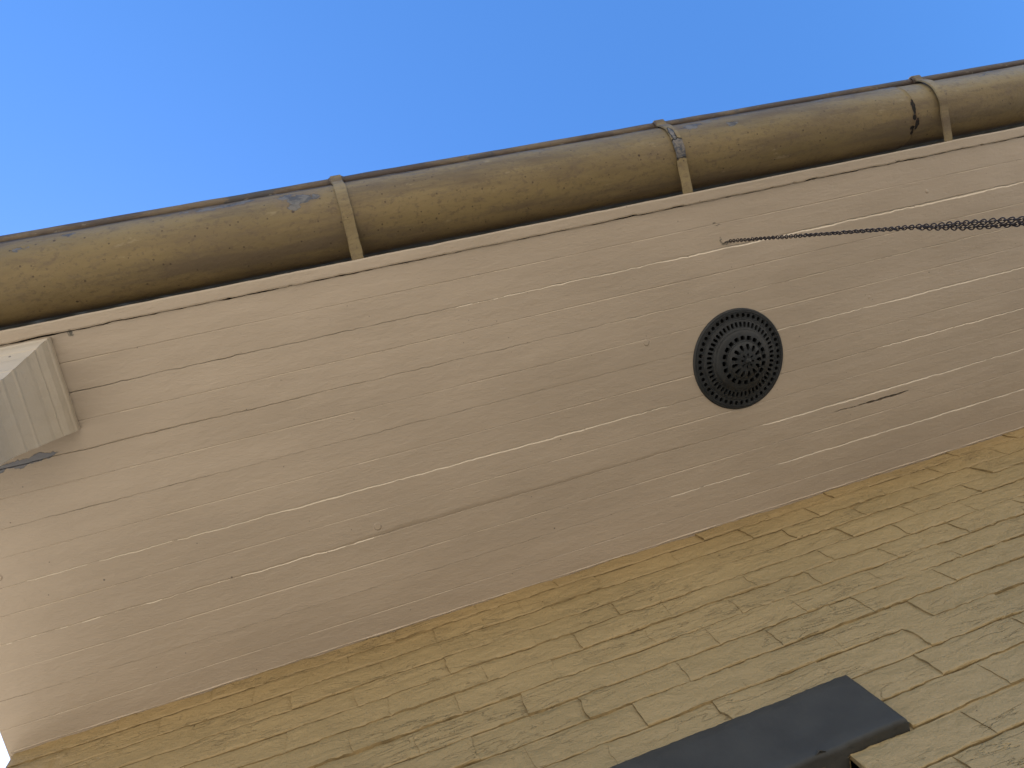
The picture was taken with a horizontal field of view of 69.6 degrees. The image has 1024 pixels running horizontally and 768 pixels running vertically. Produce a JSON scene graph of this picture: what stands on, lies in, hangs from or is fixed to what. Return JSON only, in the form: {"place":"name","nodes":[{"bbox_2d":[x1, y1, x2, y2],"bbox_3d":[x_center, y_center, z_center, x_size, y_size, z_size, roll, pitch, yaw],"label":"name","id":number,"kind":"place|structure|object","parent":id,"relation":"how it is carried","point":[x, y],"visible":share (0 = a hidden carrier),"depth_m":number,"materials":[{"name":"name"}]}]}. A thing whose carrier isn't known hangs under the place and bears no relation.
{"place":"outdoors","nodes":[
{"label":"outdoors","id":0,"kind":"place"},
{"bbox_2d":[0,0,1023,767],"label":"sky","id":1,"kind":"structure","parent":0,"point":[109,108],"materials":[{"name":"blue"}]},
{"label":"ground","id":2,"kind":"structure","parent":0,"visible":0},
{"bbox_2d":[5,428,1023,767],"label":"brick wall","id":3,"kind":"structure","parent":2,"relation":"on","point":[901,590],"depth_m":1.26,"materials":[{"name":"brick"}]},
{"bbox_2d":[0,126,1023,758],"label":"boarded eaves","id":4,"kind":"object","parent":3,"relation":"on","point":[230,484],"visible":0.98,"depth_m":1.46,"materials":[{"name":"beige paint"}]},
{"bbox_2d":[0,337,80,465],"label":"eaves bracket","id":5,"kind":"object","parent":4,"relation":"attached to","point":[36,408],"visible":1,"depth_m":1.18,"materials":[{"name":"paint"}]},
{"bbox_2d":[0,59,1023,327],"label":"roof gutter","id":6,"kind":"object","parent":4,"relation":"attached to","point":[86,265],"visible":1,"depth_m":1.42,"materials":[{"name":"paint"}]},
{"bbox_2d":[693,308,782,408],"bbox_3d":[0.499,-0.051,1.583,0.222,0.044,0.222,-14,-78,-14],"label":"ceiling vent","id":7,"kind":"object","parent":4,"relation":"attached to","point":[737,358],"visible":1,"depth_m":1.58,"materials":[{"name":"metal"}]},
{"bbox_3d":[0.453,-0.300,1.552,0.015,0.020,0.010,-14,-78,-14],"label":"screw hook","id":8,"kind":"object","parent":4,"relation":"attached to","visible":0},
{"bbox_2d":[729,216,1023,242],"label":"hanging chain","id":9,"kind":"object","parent":8,"relation":"hanging from","point":[939,227],"visible":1,"depth_m":1.05,"materials":[{"name":"black metal"}]},
{"bbox_2d":[0,123,1023,330],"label":"roof","id":10,"kind":"structure","parent":3,"relation":"on","point":[526,224],"depth_m":1.60,"materials":[{"name":"beige paint"}]},
{"bbox_2d":[610,675,909,767],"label":"window lintel","id":11,"kind":"structure","parent":3,"relation":"attached to","point":[835,722],"depth_m":0.98,"materials":[{"name":"grey paint"}]}
]}

